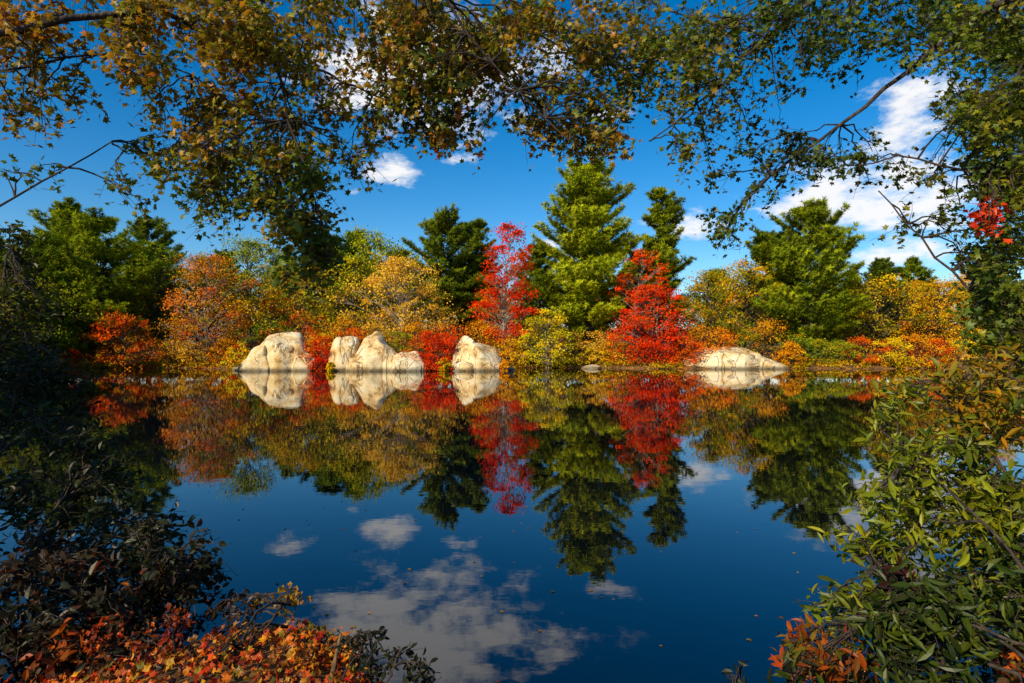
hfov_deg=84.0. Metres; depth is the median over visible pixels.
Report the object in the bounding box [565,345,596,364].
autumn shrub
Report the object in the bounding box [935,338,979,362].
autumn shrub
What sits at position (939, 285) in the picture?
orange maple tree
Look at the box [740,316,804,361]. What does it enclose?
autumn shrub
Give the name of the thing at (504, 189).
sky
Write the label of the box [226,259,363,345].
orange maple tree
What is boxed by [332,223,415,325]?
oak tree
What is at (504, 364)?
autumn shrub
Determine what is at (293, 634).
leaf litter
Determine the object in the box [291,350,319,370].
granite boulder
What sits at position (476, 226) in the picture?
white pine tree
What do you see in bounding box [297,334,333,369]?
autumn shrub
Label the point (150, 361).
autumn shrub
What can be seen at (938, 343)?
autumn shrub
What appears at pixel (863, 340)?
autumn shrub
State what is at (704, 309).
orange maple tree
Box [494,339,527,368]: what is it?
autumn shrub
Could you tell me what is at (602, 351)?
autumn shrub
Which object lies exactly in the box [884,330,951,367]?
autumn shrub
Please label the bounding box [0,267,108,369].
oak tree
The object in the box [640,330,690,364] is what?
autumn shrub
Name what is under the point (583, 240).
white pine tree
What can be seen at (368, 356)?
granite boulder
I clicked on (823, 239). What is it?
white pine tree
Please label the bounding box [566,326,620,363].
autumn shrub
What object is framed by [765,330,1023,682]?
shoreline shrub
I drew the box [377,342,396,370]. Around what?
granite boulder
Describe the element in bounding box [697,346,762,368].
granite boulder
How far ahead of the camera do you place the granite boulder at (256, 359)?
48.38 m
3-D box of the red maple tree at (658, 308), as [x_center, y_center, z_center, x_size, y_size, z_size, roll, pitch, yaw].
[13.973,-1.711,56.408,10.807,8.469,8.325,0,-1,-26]
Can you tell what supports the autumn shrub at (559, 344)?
on the ground
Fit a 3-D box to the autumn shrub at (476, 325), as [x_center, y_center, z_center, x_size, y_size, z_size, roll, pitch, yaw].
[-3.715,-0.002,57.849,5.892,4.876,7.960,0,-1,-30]
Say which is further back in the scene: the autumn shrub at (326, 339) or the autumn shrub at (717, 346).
the autumn shrub at (717, 346)
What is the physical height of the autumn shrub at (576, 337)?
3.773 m
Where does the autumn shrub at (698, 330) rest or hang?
on the ground
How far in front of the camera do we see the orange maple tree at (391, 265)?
56.19 m
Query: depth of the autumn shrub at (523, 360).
57.02 m
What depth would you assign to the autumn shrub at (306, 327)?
56.74 m
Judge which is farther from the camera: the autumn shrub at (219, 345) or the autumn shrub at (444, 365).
the autumn shrub at (219, 345)
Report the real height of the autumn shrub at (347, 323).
5.129 m
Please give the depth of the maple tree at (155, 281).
62.61 m
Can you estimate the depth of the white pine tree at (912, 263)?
71.31 m
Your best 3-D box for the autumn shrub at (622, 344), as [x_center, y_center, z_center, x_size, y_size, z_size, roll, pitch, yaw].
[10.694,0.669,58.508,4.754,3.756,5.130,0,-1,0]
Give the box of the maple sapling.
[47,581,367,678]
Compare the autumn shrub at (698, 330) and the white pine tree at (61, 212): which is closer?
the autumn shrub at (698, 330)
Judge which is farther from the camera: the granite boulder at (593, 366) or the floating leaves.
the granite boulder at (593, 366)
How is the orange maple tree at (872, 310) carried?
on the ground
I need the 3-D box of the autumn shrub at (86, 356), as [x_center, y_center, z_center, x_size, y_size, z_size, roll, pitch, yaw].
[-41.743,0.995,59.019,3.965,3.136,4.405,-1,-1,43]
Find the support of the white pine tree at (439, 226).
on the ground
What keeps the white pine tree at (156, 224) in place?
on the ground
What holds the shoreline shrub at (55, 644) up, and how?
on the ground
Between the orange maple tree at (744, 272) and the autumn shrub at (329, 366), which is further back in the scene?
the orange maple tree at (744, 272)
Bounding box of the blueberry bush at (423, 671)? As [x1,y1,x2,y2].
[155,588,748,682]
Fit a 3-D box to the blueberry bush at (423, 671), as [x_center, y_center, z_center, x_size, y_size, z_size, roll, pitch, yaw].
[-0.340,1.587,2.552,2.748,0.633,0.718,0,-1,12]
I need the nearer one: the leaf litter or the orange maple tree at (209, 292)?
the leaf litter
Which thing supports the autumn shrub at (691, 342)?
on the ground
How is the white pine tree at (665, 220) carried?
on the ground
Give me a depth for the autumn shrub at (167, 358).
56.78 m
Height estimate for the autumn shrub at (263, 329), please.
5.749 m
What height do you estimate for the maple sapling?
0.526 m
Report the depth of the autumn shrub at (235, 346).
55.39 m
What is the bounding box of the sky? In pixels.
[0,0,1023,329]
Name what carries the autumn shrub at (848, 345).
on the ground
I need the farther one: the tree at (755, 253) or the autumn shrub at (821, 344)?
the tree at (755, 253)
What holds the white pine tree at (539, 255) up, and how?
on the ground
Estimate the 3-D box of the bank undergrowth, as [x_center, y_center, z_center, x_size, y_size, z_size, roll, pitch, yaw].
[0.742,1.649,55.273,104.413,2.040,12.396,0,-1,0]
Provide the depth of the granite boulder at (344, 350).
49.17 m
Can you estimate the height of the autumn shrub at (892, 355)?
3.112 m
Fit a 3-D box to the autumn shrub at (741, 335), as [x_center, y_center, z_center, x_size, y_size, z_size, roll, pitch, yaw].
[22.906,-0.249,57.844,8.204,5.208,6.667,0,-1,30]
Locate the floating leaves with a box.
[171,408,793,682]
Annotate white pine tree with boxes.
[0,229,110,356]
[11,196,105,343]
[32,206,168,365]
[107,214,205,353]
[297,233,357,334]
[394,203,490,337]
[443,215,503,340]
[511,242,564,354]
[531,155,648,354]
[623,185,696,352]
[748,195,874,358]
[893,255,940,345]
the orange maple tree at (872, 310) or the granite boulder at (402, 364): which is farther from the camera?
the orange maple tree at (872, 310)
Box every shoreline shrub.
[0,220,245,682]
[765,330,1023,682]
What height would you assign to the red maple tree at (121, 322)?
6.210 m
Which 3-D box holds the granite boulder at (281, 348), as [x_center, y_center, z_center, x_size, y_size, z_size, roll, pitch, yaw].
[-20.625,1.863,50.654,7.254,5.531,6.050,0,-1,0]
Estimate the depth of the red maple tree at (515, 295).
57.19 m
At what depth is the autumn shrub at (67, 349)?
58.92 m
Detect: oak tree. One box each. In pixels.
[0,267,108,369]
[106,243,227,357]
[176,233,300,349]
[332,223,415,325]
[621,0,1023,394]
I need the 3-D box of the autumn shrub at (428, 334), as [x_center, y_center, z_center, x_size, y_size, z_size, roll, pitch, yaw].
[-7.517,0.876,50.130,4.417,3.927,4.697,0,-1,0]
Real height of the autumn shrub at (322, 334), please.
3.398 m
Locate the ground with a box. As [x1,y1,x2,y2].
[1,330,1023,682]
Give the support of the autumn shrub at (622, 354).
on the ground
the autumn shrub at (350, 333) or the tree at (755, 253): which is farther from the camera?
the tree at (755, 253)
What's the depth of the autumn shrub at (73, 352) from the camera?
58.57 m
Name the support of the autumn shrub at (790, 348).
on the ground
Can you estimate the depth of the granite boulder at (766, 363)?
53.99 m
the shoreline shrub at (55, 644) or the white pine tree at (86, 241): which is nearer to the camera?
the shoreline shrub at (55, 644)
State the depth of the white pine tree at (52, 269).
54.16 m
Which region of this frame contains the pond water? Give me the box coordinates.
[0,367,1023,682]
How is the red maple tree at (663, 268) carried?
on the ground
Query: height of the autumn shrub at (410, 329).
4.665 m
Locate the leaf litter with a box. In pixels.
[0,616,1023,682]
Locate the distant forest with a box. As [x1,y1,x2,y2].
[0,229,1022,354]
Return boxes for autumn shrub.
[55,336,94,359]
[61,348,91,362]
[70,345,97,362]
[83,344,132,361]
[126,338,176,367]
[146,337,198,367]
[172,340,220,367]
[202,336,240,365]
[220,340,249,369]
[224,343,250,364]
[227,313,308,353]
[239,308,327,354]
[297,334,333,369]
[304,315,372,346]
[305,332,335,354]
[305,338,332,363]
[307,346,331,370]
[326,327,366,356]
[326,362,334,370]
[346,319,417,352]
[381,329,425,351]
[385,319,440,353]
[397,329,443,365]
[401,336,440,361]
[416,323,486,360]
[420,331,457,370]
[421,333,455,370]
[435,358,451,370]
[453,320,515,349]
[488,331,536,365]
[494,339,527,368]
[498,359,511,370]
[509,346,532,360]
[517,338,548,363]
[533,335,570,363]
[553,331,594,360]
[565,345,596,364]
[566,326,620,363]
[590,343,624,361]
[593,333,634,365]
[608,332,663,364]
[613,345,643,362]
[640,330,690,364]
[664,335,694,361]
[665,335,706,365]
[681,319,737,354]
[693,326,743,353]
[699,313,779,351]
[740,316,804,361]
[771,336,825,363]
[774,341,810,367]
[775,346,808,362]
[800,336,850,364]
[818,339,865,364]
[836,335,900,364]
[863,337,914,365]
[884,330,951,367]
[904,336,969,364]
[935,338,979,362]
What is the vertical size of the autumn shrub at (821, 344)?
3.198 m
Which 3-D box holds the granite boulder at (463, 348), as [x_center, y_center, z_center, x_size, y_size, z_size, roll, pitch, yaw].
[-4.117,1.931,50.785,3.348,4.955,3.952,0,-1,0]
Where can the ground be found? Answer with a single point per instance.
(323, 672)
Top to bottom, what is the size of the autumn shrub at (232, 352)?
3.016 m
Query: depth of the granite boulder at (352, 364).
48.05 m
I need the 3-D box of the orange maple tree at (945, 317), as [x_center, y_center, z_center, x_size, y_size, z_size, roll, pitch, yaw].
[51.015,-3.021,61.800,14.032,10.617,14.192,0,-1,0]
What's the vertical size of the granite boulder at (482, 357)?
3.989 m
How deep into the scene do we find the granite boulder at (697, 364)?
54.58 m
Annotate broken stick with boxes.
[328,634,341,681]
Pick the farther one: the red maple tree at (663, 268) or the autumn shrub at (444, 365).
the red maple tree at (663, 268)
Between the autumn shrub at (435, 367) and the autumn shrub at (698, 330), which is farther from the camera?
the autumn shrub at (698, 330)
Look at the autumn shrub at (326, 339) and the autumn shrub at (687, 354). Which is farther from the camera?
the autumn shrub at (687, 354)
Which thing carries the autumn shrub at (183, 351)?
on the ground
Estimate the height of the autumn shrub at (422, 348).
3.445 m
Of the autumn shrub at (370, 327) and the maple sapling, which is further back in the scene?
the autumn shrub at (370, 327)
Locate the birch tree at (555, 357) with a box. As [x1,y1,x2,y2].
[511,307,582,367]
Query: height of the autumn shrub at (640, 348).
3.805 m
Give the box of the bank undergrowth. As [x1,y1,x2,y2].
[13,352,1012,369]
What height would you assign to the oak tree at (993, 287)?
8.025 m
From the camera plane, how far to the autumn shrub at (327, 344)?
53.29 m
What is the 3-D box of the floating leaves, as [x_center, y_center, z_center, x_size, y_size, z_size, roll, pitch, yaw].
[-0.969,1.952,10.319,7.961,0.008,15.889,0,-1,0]
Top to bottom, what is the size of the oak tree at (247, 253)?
14.248 m
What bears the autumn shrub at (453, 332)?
on the ground
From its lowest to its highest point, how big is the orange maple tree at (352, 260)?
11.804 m
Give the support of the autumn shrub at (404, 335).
on the ground
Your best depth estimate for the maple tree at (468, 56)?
5.08 m
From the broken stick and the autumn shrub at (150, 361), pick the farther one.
the autumn shrub at (150, 361)
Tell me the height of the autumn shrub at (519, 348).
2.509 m
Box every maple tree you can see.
[0,0,729,304]
[76,308,169,368]
[150,251,261,361]
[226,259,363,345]
[286,251,416,344]
[326,251,467,351]
[464,221,544,353]
[601,280,698,363]
[602,248,674,356]
[661,268,753,349]
[703,256,796,347]
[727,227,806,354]
[837,272,954,353]
[892,276,985,354]
[903,273,1010,349]
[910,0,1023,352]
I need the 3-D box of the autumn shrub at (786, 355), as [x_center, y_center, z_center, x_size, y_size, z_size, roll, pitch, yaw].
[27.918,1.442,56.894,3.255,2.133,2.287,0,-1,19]
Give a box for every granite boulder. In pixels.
[237,345,269,370]
[260,332,307,370]
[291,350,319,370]
[328,336,359,370]
[345,358,359,370]
[352,331,387,370]
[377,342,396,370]
[387,351,427,371]
[450,335,474,370]
[451,360,473,370]
[467,343,504,370]
[581,364,601,368]
[682,354,707,365]
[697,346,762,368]
[759,356,789,368]
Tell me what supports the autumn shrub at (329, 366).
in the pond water
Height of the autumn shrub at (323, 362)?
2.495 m
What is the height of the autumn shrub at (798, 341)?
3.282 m
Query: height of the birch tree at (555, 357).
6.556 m
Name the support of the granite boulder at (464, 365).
in the pond water
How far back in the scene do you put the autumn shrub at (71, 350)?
58.28 m

